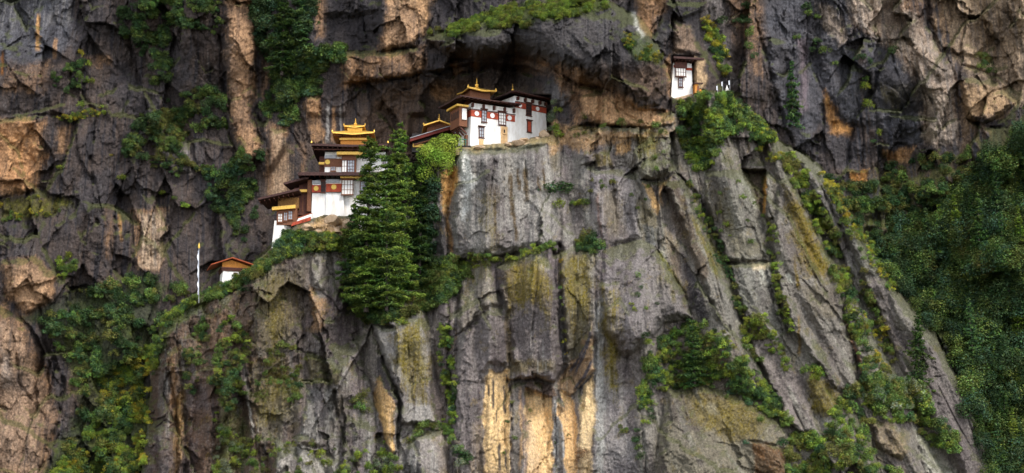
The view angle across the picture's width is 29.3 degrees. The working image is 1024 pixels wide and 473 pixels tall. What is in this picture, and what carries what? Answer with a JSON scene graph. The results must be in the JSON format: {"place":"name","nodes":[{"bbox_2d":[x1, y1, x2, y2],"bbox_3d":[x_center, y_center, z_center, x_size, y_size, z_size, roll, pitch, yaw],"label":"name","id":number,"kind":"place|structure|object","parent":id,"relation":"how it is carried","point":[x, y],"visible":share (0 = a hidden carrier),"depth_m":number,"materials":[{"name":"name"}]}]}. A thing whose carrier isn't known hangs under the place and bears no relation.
{"place":"outdoors","nodes":[
{"label":"outdoors","id":0,"kind":"place"},
{"bbox_2d":[20,272,191,472],"bbox_3d":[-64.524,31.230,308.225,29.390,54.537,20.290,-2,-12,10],"label":"slope","id":1,"kind":"structure","parent":0,"point":[147,312],"depth_m":315.28,"materials":[{"name":"plant"}]},
{"bbox_2d":[36,271,189,472],"bbox_3d":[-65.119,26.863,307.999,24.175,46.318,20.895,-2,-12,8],"label":"undergrowth","id":2,"kind":"object","parent":1,"relation":"on","point":[109,439],"visible":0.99,"depth_m":313.21,"materials":[{"name":"green plant"}]},
{"bbox_2d":[0,0,1023,472],"bbox_3d":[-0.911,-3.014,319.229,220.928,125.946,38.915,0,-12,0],"label":"cliff","id":3,"kind":"structure","parent":0,"point":[934,88],"depth_m":328.51,"materials":[{"name":"stone"}]},
{"bbox_2d":[0,0,266,278],"bbox_3d":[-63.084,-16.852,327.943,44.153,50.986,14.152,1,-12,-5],"label":"cliff scrub","id":4,"kind":"object","parent":3,"relation":"on","point":[224,179],"visible":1,"depth_m":328.97,"materials":[{"name":"green plant"}]},
{"bbox_2d":[263,0,297,75],"bbox_3d":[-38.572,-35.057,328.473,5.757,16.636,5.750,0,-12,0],"label":"pine tree","id":5,"kind":"object","parent":3,"relation":"on","point":[282,57],"visible":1,"depth_m":327.00,"materials":[{"name":"green plant"}]},
{"bbox_2d":[244,0,348,126],"bbox_3d":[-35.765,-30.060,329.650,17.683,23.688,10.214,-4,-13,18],"label":"hanging thicket","id":6,"kind":"object","parent":3,"relation":"on","point":[284,89],"visible":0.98,"depth_m":329.13,"materials":[{"name":"green plant"}]},
{"bbox_2d":[288,0,319,56],"bbox_3d":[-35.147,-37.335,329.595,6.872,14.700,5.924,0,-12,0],"label":"pine tree","id":7,"kind":"object","parent":3,"relation":"on","point":[302,47],"visible":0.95,"depth_m":328.04,"materials":[{"name":"green plant"}]},
{"bbox_2d":[426,0,663,62],"bbox_3d":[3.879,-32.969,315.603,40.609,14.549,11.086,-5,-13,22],"label":"overhang turf","id":8,"kind":"structure","parent":3,"relation":"on","point":[501,17],"depth_m":314.53,"materials":[{"name":"green plant"}]},
{"bbox_2d":[141,93,990,472],"bbox_3d":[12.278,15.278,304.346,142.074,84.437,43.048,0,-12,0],"label":"rock buttress","id":9,"kind":"object","parent":3,"relation":"attached to","point":[505,321],"visible":0.9,"depth_m":297.76,"materials":[{"name":"stone"}]},
{"bbox_2d":[197,244,199,293],"bbox_3d":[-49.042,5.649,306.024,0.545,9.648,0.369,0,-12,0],"label":"prayer flag","id":10,"kind":"object","parent":9,"relation":"on","point":[198,269],"visible":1,"depth_m":306.00,"materials":[{"name":"white fabric"}]},
{"bbox_2d":[219,391,231,401],"bbox_3d":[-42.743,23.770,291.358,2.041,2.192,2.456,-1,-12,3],"label":"shrub","id":11,"kind":"object","parent":9,"relation":"on","point":[222,397],"visible":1,"depth_m":291.24,"materials":[{"name":"green plant"}]},
{"bbox_2d":[221,375,232,385],"bbox_3d":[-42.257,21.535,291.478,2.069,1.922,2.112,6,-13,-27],"label":"shrub","id":12,"kind":"object","parent":9,"relation":"on","point":[226,379],"visible":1,"depth_m":291.16,"materials":[{"name":"green plant"}]},
{"bbox_2d":[219,385,235,395],"bbox_3d":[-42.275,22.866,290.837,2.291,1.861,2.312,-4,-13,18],"label":"shrub","id":13,"kind":"object","parent":9,"relation":"on","point":[224,390],"visible":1,"depth_m":290.67,"materials":[{"name":"green plant"}]},
{"bbox_2d":[207,257,252,281],"bbox_3d":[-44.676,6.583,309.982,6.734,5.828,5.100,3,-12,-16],"label":"hut","id":14,"kind":"object","parent":9,"relation":"on","point":[230,266],"visible":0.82,"depth_m":308.77,"materials":[{"name":"paint"}]},
{"bbox_2d":[227,368,239,378],"bbox_3d":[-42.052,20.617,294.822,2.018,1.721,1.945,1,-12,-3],"label":"shrub","id":15,"kind":"object","parent":9,"relation":"on","point":[235,375],"visible":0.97,"depth_m":294.60,"materials":[{"name":"green plant"}]},
{"bbox_2d":[231,320,242,329],"bbox_3d":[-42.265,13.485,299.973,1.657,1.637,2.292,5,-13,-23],"label":"shrub","id":16,"kind":"object","parent":9,"relation":"on","point":[238,325],"visible":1,"depth_m":299.47,"materials":[{"name":"green plant"}]},
{"bbox_2d":[147,228,349,374],"bbox_3d":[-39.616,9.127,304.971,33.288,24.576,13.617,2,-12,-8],"label":"terrace scrub","id":17,"kind":"object","parent":9,"relation":"on","point":[291,244],"visible":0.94,"depth_m":305.87,"materials":[{"name":"green plant"}]},
{"bbox_2d":[180,315,336,472],"bbox_3d":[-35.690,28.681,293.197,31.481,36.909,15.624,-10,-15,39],"label":"flank scrub","id":18,"kind":"object","parent":9,"relation":"on","point":[217,378],"visible":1,"depth_m":295.79,"materials":[{"name":"green plant"}]},
{"bbox_2d":[258,188,301,242],"bbox_3d":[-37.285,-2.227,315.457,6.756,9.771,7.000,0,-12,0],"label":"gallery house","id":19,"kind":"structure","parent":9,"relation":"on","point":[285,205],"depth_m":314.04,"materials":[{"name":"white paint"}]},
{"bbox_2d":[277,213,282,222],"bbox_3d":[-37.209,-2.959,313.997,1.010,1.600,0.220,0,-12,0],"label":"window","id":20,"kind":"structure","parent":19,"relation":"in","point":[280,215],"depth_m":314.02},
{"bbox_2d":[283,212,287,221],"bbox_3d":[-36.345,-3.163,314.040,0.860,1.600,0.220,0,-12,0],"label":"window","id":21,"kind":"structure","parent":19,"relation":"in","point":[285,214],"depth_m":314.02,"materials":[{"name":"white glass"}]},
{"bbox_2d":[285,381,304,387],"bbox_3d":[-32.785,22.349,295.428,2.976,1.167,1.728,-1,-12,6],"label":"shrub","id":22,"kind":"object","parent":9,"relation":"on","point":[299,382],"visible":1,"depth_m":295.23,"materials":[{"name":"green plant"}]},
{"bbox_2d":[283,176,310,215],"bbox_3d":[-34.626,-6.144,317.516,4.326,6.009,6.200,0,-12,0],"label":"gallery house","id":23,"kind":"structure","parent":9,"relation":"on","point":[292,185],"depth_m":315.90,"materials":[{"name":"wood"}]},
{"bbox_2d":[291,213,311,226],"bbox_3d":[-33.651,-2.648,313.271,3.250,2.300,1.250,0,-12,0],"label":"stair wall","id":24,"kind":"structure","parent":9,"relation":"on","point":[304,218],"depth_m":312.68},
{"bbox_2d":[312,225,340,232],"bbox_3d":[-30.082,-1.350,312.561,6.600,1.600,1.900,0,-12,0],"label":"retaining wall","id":25,"kind":"structure","parent":9,"relation":"on","point":[337,228],"depth_m":311.99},
{"bbox_2d":[324,214,339,224],"bbox_3d":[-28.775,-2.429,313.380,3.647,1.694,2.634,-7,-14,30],"label":"boulder","id":26,"kind":"object","parent":9,"relation":"on","point":[332,219],"visible":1,"depth_m":312.10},
{"bbox_2d":[298,118,390,228],"bbox_3d":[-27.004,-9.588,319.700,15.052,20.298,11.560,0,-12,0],"label":"temple","id":27,"kind":"structure","parent":9,"relation":"on","point":[333,186],"depth_m":315.61,"materials":[{"name":"white paint"}]},
{"bbox_2d":[320,179,326,192],"bbox_3d":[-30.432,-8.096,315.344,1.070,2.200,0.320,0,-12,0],"label":"window","id":28,"kind":"structure","parent":27,"relation":"in","point":[323,181],"depth_m":315.41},
{"bbox_2d":[341,160,346,171],"bbox_3d":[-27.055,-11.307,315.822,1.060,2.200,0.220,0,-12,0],"label":"window","id":29,"kind":"structure","parent":27,"relation":"in","point":[344,162],"depth_m":315.87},
{"bbox_2d":[340,178,353,195],"bbox_3d":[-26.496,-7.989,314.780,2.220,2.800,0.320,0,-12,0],"label":"window","id":30,"kind":"structure","parent":27,"relation":"in","point":[346,183],"depth_m":314.87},
{"bbox_2d":[347,160,354,171],"bbox_3d":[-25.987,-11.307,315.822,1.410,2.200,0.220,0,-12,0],"label":"window","id":31,"kind":"structure","parent":27,"relation":"in","point":[350,163],"depth_m":315.87,"materials":[{"name":"white glass"}]},
{"bbox_2d":[335,203,364,302],"bbox_3d":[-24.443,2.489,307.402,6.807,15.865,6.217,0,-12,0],"label":"pine tree","id":32,"kind":"object","parent":9,"relation":"on","point":[348,253],"visible":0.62,"depth_m":306.16,"materials":[{"name":"green plant"}]},
{"bbox_2d":[342,219,358,228],"bbox_3d":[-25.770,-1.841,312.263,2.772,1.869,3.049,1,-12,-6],"label":"boulder","id":33,"kind":"object","parent":9,"relation":"on","point":[345,222],"visible":0.34,"depth_m":311.23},
{"bbox_2d":[350,394,366,403],"bbox_3d":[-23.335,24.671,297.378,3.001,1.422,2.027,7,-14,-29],"label":"shrub","id":34,"kind":"object","parent":9,"relation":"on","point":[353,399],"visible":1,"depth_m":297.51,"materials":[{"name":"green plant"}]},
{"bbox_2d":[353,401,365,410],"bbox_3d":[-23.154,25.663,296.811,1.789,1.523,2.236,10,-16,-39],"label":"shrub","id":35,"kind":"object","parent":9,"relation":"on","point":[363,407],"visible":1,"depth_m":296.44,"materials":[{"name":"green plant"}]},
{"bbox_2d":[340,136,392,312],"bbox_3d":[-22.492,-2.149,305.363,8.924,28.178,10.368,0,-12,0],"label":"pine tree","id":36,"kind":"object","parent":9,"relation":"on","point":[368,200],"visible":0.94,"depth_m":304.35,"materials":[{"name":"green plant"}]},
{"bbox_2d":[359,197,412,310],"bbox_3d":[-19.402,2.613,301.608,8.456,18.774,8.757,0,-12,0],"label":"pine tree","id":37,"kind":"object","parent":9,"relation":"on","point":[393,273],"visible":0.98,"depth_m":301.25,"materials":[{"name":"green plant"}]},
{"bbox_2d":[380,455,392,464],"bbox_3d":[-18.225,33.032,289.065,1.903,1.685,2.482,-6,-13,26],"label":"shrub","id":38,"kind":"object","parent":9,"relation":"on","point":[385,459],"visible":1,"depth_m":288.59,"materials":[{"name":"green plant"}]},
{"bbox_2d":[349,153,426,313],"bbox_3d":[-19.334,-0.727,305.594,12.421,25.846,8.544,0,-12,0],"label":"pine tree","id":39,"kind":"object","parent":9,"relation":"on","point":[386,189],"visible":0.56,"depth_m":305.18,"materials":[{"name":"green plant"}]},
{"bbox_2d":[373,119,423,302],"bbox_3d":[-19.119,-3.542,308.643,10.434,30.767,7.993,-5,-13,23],"label":"pine tree","id":40,"kind":"object","parent":9,"relation":"on","point":[400,157],"visible":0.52,"depth_m":308.52,"materials":[{"name":"green plant"}]},
{"bbox_2d":[394,316,407,324],"bbox_3d":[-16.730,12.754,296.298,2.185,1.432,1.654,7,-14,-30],"label":"shrub","id":41,"kind":"object","parent":9,"relation":"on","point":[401,321],"visible":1,"depth_m":296.15,"materials":[{"name":"green plant"}]},
{"bbox_2d":[346,160,474,324],"bbox_3d":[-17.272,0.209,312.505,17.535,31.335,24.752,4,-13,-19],"label":"gully thicket","id":42,"kind":"object","parent":9,"relation":"on","point":[449,283],"visible":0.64,"depth_m":305.59,"materials":[{"name":"green plant"}]},
{"bbox_2d":[412,428,424,436],"bbox_3d":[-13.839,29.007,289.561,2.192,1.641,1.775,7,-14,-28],"label":"shrub","id":43,"kind":"object","parent":9,"relation":"on","point":[419,431],"visible":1,"depth_m":289.31,"materials":[{"name":"green plant"}]},
{"bbox_2d":[404,153,436,285],"bbox_3d":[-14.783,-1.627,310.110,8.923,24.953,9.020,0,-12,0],"label":"pine tree","id":44,"kind":"object","parent":9,"relation":"on","point":[418,258],"visible":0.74,"depth_m":309.52,"materials":[{"name":"green plant"}]},
{"bbox_2d":[409,116,455,159],"bbox_3d":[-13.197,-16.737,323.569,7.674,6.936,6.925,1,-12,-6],"label":"temple","id":45,"kind":"structure","parent":9,"relation":"on","point":[433,129],"depth_m":321.12,"materials":[{"name":"wood"}]},
{"bbox_2d":[431,418,442,430],"bbox_3d":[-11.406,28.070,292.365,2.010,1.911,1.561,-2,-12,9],"label":"shrub","id":46,"kind":"object","parent":9,"relation":"on","point":[439,425],"visible":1,"depth_m":292.31,"materials":[{"name":"green plant"}]},
{"bbox_2d":[415,133,464,188],"bbox_3d":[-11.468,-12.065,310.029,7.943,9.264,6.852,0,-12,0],"label":"leafy tree","id":47,"kind":"object","parent":9,"relation":"on","point":[442,155],"visible":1,"depth_m":309.93,"materials":[{"name":"green plant"}]},
{"bbox_2d":[453,458,465,466],"bbox_3d":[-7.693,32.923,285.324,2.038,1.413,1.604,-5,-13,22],"label":"shrub","id":48,"kind":"object","parent":9,"relation":"on","point":[460,461],"visible":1,"depth_m":285.17,"materials":[{"name":"green plant"}]},
{"bbox_2d":[455,139,470,156],"bbox_3d":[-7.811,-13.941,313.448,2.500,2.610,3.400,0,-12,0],"label":"platform","id":49,"kind":"structure","parent":9,"relation":"on","point":[458,150],"depth_m":311.80,"materials":[{"name":"beige stone"}]},
{"bbox_2d":[458,450,473,458],"bbox_3d":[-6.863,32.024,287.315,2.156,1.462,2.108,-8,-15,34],"label":"shrub","id":50,"kind":"object","parent":9,"relation":"on","point":[466,454],"visible":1,"depth_m":287.02,"materials":[{"name":"green plant"}]},
{"bbox_2d":[438,79,550,145],"bbox_3d":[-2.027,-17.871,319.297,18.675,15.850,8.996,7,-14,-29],"label":"temple","id":51,"kind":"structure","parent":9,"relation":"on","point":[478,116],"depth_m":316.73,"materials":[{"name":"white paint"}]},
{"bbox_2d":[478,125,485,138],"bbox_3d":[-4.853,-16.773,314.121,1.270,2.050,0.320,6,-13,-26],"label":"window","id":52,"kind":"structure","parent":51,"relation":"in","point":[481,128],"depth_m":314.10,"materials":[{"name":"white glass"}]},
{"bbox_2d":[480,108,487,122],"bbox_3d":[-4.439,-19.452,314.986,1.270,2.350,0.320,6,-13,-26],"label":"window","id":53,"kind":"structure","parent":51,"relation":"in","point":[483,110],"depth_m":315.02,"materials":[{"name":"white glass"}]},
{"bbox_2d":[498,110,507,125],"bbox_3d":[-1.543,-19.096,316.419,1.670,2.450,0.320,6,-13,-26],"label":"window","id":54,"kind":"structure","parent":51,"relation":"in","point":[502,114],"depth_m":316.41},
{"bbox_2d":[525,101,532,116],"bbox_3d":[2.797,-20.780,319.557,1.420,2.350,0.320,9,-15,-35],"label":"window","id":55,"kind":"structure","parent":51,"relation":"in","point":[528,104],"depth_m":319.59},
{"bbox_2d":[526,119,532,132],"bbox_3d":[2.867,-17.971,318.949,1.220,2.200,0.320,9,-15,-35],"label":"window","id":56,"kind":"structure","parent":51,"relation":"in","point":[529,122],"depth_m":318.97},
{"bbox_2d":[512,140,525,146],"bbox_3d":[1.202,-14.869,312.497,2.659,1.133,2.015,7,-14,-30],"label":"boulder","id":57,"kind":"object","parent":9,"relation":"on","point":[515,143],"visible":1,"depth_m":311.69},
{"bbox_2d":[539,130,549,136],"bbox_3d":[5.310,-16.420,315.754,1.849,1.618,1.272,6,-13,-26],"label":"boulder","id":58,"kind":"object","parent":9,"relation":"on","point":[542,133],"visible":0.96,"depth_m":315.38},
{"bbox_2d":[551,122,560,131],"bbox_3d":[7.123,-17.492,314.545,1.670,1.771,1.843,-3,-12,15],"label":"shrub","id":59,"kind":"object","parent":9,"relation":"on","point":[556,124],"visible":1,"depth_m":314.21,"materials":[{"name":"green plant"}]},
{"bbox_2d":[538,180,574,193],"bbox_3d":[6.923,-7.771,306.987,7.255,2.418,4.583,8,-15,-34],"label":"shrub","id":60,"kind":"object","parent":9,"relation":"on","point":[554,189],"visible":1,"depth_m":306.38,"materials":[{"name":"green plant"}]},
{"bbox_2d":[552,198,565,207],"bbox_3d":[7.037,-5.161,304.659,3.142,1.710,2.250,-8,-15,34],"label":"shrub","id":61,"kind":"object","parent":9,"relation":"on","point":[559,203],"visible":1,"depth_m":304.35,"materials":[{"name":"green plant"}]},
{"bbox_2d":[574,448,589,459],"bbox_3d":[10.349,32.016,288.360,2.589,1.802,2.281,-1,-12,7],"label":"shrub","id":62,"kind":"object","parent":9,"relation":"on","point":[584,451],"visible":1,"depth_m":288.13,"materials":[{"name":"brown plant"}]},
{"bbox_2d":[585,233,596,244],"bbox_3d":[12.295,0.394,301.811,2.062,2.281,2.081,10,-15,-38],"label":"shrub","id":63,"kind":"object","parent":9,"relation":"on","point":[586,238],"visible":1,"depth_m":301.51,"materials":[{"name":"green plant"}]},
{"bbox_2d":[588,243,605,250],"bbox_3d":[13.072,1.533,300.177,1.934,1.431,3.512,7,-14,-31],"label":"shrub","id":64,"kind":"object","parent":9,"relation":"on","point":[596,247],"visible":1,"depth_m":299.84,"materials":[{"name":"green plant"}]},
{"bbox_2d":[594,238,606,247],"bbox_3d":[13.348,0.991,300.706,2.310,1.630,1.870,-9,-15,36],"label":"shrub","id":65,"kind":"object","parent":9,"relation":"on","point":[600,242],"visible":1,"depth_m":300.35,"materials":[{"name":"green plant"}]},
{"bbox_2d":[333,372,962,472],"bbox_3d":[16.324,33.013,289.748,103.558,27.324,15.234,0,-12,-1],"label":"thicket","id":66,"kind":"object","parent":9,"relation":"on","point":[905,393],"visible":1,"depth_m":292.22,"materials":[{"name":"green plant"}]},
{"bbox_2d":[437,153,899,444],"bbox_3d":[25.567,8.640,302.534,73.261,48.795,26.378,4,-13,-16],"label":"joint scrub","id":67,"kind":"object","parent":9,"relation":"on","point":[855,329],"visible":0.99,"depth_m":301.67,"materials":[{"name":"green plant"}]},
{"bbox_2d":[676,319,711,388],"bbox_3d":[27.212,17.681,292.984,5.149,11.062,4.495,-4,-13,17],"label":"pine tree","id":68,"kind":"object","parent":9,"relation":"on","point":[694,367],"visible":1,"depth_m":292.44,"materials":[{"name":"green plant"}]},
{"bbox_2d":[692,82,702,93],"bbox_3d":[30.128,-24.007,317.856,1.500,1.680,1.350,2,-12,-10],"label":"shed","id":69,"kind":"structure","parent":9,"relation":"on","point":[695,86],"depth_m":317.45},
{"bbox_2d":[635,316,794,426],"bbox_3d":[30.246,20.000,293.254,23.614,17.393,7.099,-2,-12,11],"label":"shelf scrub","id":70,"kind":"object","parent":9,"relation":"on","point":[665,375],"visible":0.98,"depth_m":292.76,"materials":[{"name":"green plant"}]},
{"bbox_2d":[675,14,850,234],"bbox_3d":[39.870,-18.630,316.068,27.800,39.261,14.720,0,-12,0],"label":"ridge scrub","id":71,"kind":"object","parent":9,"relation":"on","point":[703,146],"visible":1,"depth_m":314.00,"materials":[{"name":"green plant"}]},
{"bbox_2d":[799,364,811,373],"bbox_3d":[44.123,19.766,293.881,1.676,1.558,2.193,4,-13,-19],"label":"shrub","id":72,"kind":"object","parent":9,"relation":"on","point":[805,369],"visible":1,"depth_m":293.58,"materials":[{"name":"green plant"}]},
{"bbox_2d":[828,225,839,234],"bbox_3d":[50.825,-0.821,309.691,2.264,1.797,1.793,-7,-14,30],"label":"shrub","id":73,"kind":"object","parent":9,"relation":"on","point":[832,231],"visible":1,"depth_m":309.44,"materials":[{"name":"green plant"}]},
{"bbox_2d":[843,288,856,296],"bbox_3d":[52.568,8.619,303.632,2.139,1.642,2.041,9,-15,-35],"label":"shrub","id":74,"kind":"object","parent":9,"relation":"on","point":[849,291],"visible":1,"depth_m":303.32,"materials":[{"name":"green plant"}]},
{"bbox_2d":[855,337,868,345],"bbox_3d":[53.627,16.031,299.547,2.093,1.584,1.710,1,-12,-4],"label":"shrub","id":75,"kind":"object","parent":9,"relation":"on","point":[859,343],"visible":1,"depth_m":299.48,"materials":[{"name":"green plant"}]},
{"bbox_2d":[856,345,874,352],"bbox_3d":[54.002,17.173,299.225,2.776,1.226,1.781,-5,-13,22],"label":"shrub","id":76,"kind":"object","parent":9,"relation":"on","point":[868,348],"visible":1,"depth_m":298.86,"materials":[{"name":"green plant"}]},
{"bbox_2d":[823,145,991,253],"bbox_3d":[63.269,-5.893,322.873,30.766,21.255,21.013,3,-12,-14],"label":"gully scrub","id":77,"kind":"object","parent":9,"relation":"on","point":[857,203],"visible":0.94,"depth_m":326.36,"materials":[{"name":"green plant"}]},
{"bbox_2d":[902,311,935,391],"bbox_3d":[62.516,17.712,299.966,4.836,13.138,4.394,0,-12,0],"label":"pine tree","id":78,"kind":"object","parent":9,"relation":"on","point":[918,352],"visible":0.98,"depth_m":299.78,"materials":[{"name":"green plant"}]},
{"bbox_2d":[670,56,703,99],"bbox_3d":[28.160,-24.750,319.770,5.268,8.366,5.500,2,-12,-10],"label":"tower house","id":79,"kind":"structure","parent":3,"relation":"on","point":[681,79],"depth_m":318.45,"materials":[{"name":"paint"}]},
{"bbox_2d":[675,67,686,77],"bbox_3d":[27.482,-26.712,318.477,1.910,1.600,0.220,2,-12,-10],"label":"window","id":80,"kind":"structure","parent":79,"relation":"in","point":[680,72],"depth_m":318.50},
{"bbox_2d":[678,78,683,87],"bbox_3d":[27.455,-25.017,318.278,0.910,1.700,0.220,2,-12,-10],"label":"window","id":81,"kind":"structure","parent":79,"relation":"in","point":[680,80],"depth_m":318.27,"materials":[{"name":"white glass"}]},
{"bbox_2d":[715,15,727,25],"bbox_3d":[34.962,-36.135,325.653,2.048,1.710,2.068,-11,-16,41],"label":"shrub","id":82,"kind":"object","parent":3,"relation":"on","point":[720,21],"visible":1,"depth_m":325.56,"materials":[{"name":"green plant"}]},
{"bbox_2d":[744,25,754,36],"bbox_3d":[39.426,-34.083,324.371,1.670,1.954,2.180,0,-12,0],"label":"shrub","id":83,"kind":"object","parent":3,"relation":"on","point":[749,31],"visible":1,"depth_m":324.35,"materials":[{"name":"green plant"}]},
{"bbox_2d":[783,61,804,129],"bbox_3d":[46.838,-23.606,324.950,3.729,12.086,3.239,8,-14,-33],"label":"pine tree","id":84,"kind":"object","parent":3,"relation":"on","point":[792,92],"visible":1,"depth_m":324.34,"materials":[{"name":"green plant"}]},
{"bbox_2d":[801,1,811,10],"bbox_3d":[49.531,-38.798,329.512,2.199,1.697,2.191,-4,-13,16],"label":"shrub","id":85,"kind":"object","parent":3,"relation":"on","point":[805,4],"visible":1,"depth_m":329.23,"materials":[{"name":"green plant"}]},
{"bbox_2d":[861,98,874,107],"bbox_3d":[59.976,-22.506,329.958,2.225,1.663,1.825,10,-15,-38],"label":"shrub","id":86,"kind":"object","parent":3,"relation":"on","point":[866,102],"visible":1,"depth_m":329.80,"materials":[{"name":"green plant"}]},
{"bbox_2d":[881,184,891,192],"bbox_3d":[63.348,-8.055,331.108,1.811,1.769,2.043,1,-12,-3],"label":"shrub","id":87,"kind":"object","parent":3,"relation":"on","point":[885,188],"visible":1,"depth_m":330.75,"materials":[{"name":"green plant"}]},
{"bbox_2d":[887,46,897,54],"bbox_3d":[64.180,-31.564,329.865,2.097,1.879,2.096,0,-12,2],"label":"shrub","id":88,"kind":"object","parent":3,"relation":"on","point":[893,51],"visible":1,"depth_m":329.74,"materials":[{"name":"green plant"}]},
{"bbox_2d":[893,169,907,183],"bbox_3d":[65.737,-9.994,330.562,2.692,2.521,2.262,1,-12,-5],"label":"shrub","id":89,"kind":"object","parent":3,"relation":"on","point":[905,177],"visible":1,"depth_m":330.43,"materials":[{"name":"green plant"}]},
{"bbox_2d":[861,123,1023,470],"bbox_3d":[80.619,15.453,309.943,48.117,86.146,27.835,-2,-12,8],"label":"hillside","id":90,"kind":"structure","parent":0,"point":[872,218],"depth_m":324.17,"materials":[{"name":"plant"}]},
{"bbox_2d":[920,208,936,266],"bbox_3d":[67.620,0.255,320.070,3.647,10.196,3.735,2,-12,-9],"label":"hillside pine","id":91,"kind":"object","parent":90,"relation":"on","point":[924,219],"visible":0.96,"depth_m":319.99,"materials":[{"name":"green plant"}]},
{"bbox_2d":[874,104,1023,472],"bbox_3d":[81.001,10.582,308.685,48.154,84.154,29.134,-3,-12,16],"label":"hillside forest","id":92,"kind":"object","parent":90,"relation":"on","point":[992,257],"visible":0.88,"depth_m":311.22,"materials":[{"name":"green plant"}]},
{"bbox_2d":[948,195,965,241],"bbox_3d":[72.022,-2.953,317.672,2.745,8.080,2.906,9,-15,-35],"label":"hillside pine","id":93,"kind":"object","parent":90,"relation":"on","point":[955,214],"visible":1,"depth_m":317.44,"materials":[{"name":"green plant"}]},
{"bbox_2d":[963,266,977,297],"bbox_3d":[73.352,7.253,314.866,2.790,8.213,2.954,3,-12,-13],"label":"hillside pine","id":94,"kind":"object","parent":90,"relation":"on","point":[965,275],"visible":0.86,"depth_m":314.63,"materials":[{"name":"green plant"}]},
{"bbox_2d":[961,297,980,356],"bbox_3d":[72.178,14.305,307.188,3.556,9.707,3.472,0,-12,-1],"label":"hillside pine","id":95,"kind":"object","parent":90,"relation":"on","point":[970,333],"visible":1,"depth_m":306.74,"materials":[{"name":"green plant"}]},
{"bbox_2d":[966,193,988,251],"bbox_3d":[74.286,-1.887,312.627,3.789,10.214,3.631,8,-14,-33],"label":"hillside pine","id":96,"kind":"object","parent":90,"relation":"on","point":[977,219],"visible":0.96,"depth_m":311.95,"materials":[{"name":"green plant"}]},
{"bbox_2d":[980,342,992,388],"bbox_3d":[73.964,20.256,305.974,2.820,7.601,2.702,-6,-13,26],"label":"hillside pine","id":97,"kind":"object","parent":90,"relation":"on","point":[982,344],"visible":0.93,"depth_m":305.63,"materials":[{"name":"green plant"}]},
{"bbox_2d":[982,306,995,353],"bbox_3d":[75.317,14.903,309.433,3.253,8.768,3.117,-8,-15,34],"label":"hillside pine","id":98,"kind":"object","parent":90,"relation":"on","point":[986,315],"visible":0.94,"depth_m":308.58,"materials":[{"name":"green plant"}]},
{"bbox_2d":[988,415,1006,463],"bbox_3d":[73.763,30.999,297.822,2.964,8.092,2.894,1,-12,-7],"label":"hillside pine","id":99,"kind":"object","parent":90,"relation":"on","point":[997,428],"visible":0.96,"depth_m":297.77,"materials":[{"name":"green plant"}]},
{"bbox_2d":[988,166,1009,217],"bbox_3d":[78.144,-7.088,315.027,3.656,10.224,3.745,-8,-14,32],"label":"hillside pine","id":100,"kind":"object","parent":90,"relation":"on","point":[997,191],"visible":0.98,"depth_m":315.03,"materials":[{"name":"green plant"}]},
{"bbox_2d":[993,360,1009,408],"bbox_3d":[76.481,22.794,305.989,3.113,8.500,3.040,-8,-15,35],"label":"hillside pine","id":101,"kind":"object","parent":90,"relation":"on","point":[999,380],"visible":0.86,"depth_m":305.50,"materials":[{"name":"green plant"}]},
{"bbox_2d":[995,212,1008,248],"bbox_3d":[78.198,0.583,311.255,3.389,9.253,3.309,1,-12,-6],"label":"hillside pine","id":102,"kind":"object","parent":90,"relation":"on","point":[1000,226],"visible":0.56,"depth_m":311.27,"materials":[{"name":"green plant"}]},
{"bbox_2d":[995,392,1009,433],"bbox_3d":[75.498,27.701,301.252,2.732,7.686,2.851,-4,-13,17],"label":"hillside pine","id":103,"kind":"object","parent":90,"relation":"on","point":[1004,411],"visible":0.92,"depth_m":301.16,"materials":[{"name":"green plant"}]},
{"bbox_2d":[1001,272,1018,297],"bbox_3d":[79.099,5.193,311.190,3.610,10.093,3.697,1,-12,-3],"label":"hillside pine","id":104,"kind":"object","parent":90,"relation":"on","point":[1007,283],"visible":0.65,"depth_m":310.37,"materials":[{"name":"green plant"}]},
{"bbox_2d":[1007,408,1019,445],"bbox_3d":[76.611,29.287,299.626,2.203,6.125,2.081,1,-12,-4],"label":"hillside pine","id":105,"kind":"object","parent":90,"relation":"on","point":[1012,423],"visible":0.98,"depth_m":299.46,"materials":[{"name":"green plant"}]},
{"bbox_2d":[1008,437,1018,471],"bbox_3d":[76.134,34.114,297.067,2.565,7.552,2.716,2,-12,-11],"label":"hillside pine","id":106,"kind":"object","parent":90,"relation":"on","point":[1013,454],"visible":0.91,"depth_m":296.99,"materials":[{"name":"green plant"}]},
{"bbox_2d":[1009,314,1023,344],"bbox_3d":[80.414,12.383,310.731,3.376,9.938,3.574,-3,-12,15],"label":"hillside pine","id":107,"kind":"object","parent":90,"relation":"on","point":[1017,324],"visible":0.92,"depth_m":309.83,"materials":[{"name":"green plant"}]},
{"bbox_2d":[1013,365,1021,388],"bbox_3d":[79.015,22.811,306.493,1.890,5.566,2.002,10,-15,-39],"label":"hillside pine","id":108,"kind":"object","parent":90,"relation":"on","point":[1015,379],"visible":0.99,"depth_m":306.41,"materials":[{"name":"green plant"}]},
{"bbox_2d":[1014,205,1023,242],"bbox_3d":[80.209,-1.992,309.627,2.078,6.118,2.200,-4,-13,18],"label":"hillside pine","id":109,"kind":"object","parent":90,"relation":"on","point":[1019,221],"visible":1,"depth_m":309.33,"materials":[{"name":"green plant"}]},
{"bbox_2d":[1016,417,1023,460],"bbox_3d":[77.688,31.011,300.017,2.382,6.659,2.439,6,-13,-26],"label":"hillside pine","id":110,"kind":"object","parent":90,"relation":"on","point":[1018,425],"visible":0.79,"depth_m":299.99,"materials":[{"name":"green plant"}]},
{"bbox_2d":[972,400,984,438],"bbox_3d":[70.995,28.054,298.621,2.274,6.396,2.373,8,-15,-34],"label":"hillside pine","id":111,"kind":"object","parent":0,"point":[978,416],"visible":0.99,"depth_m":298.43,"materials":[{"name":"green plant"}]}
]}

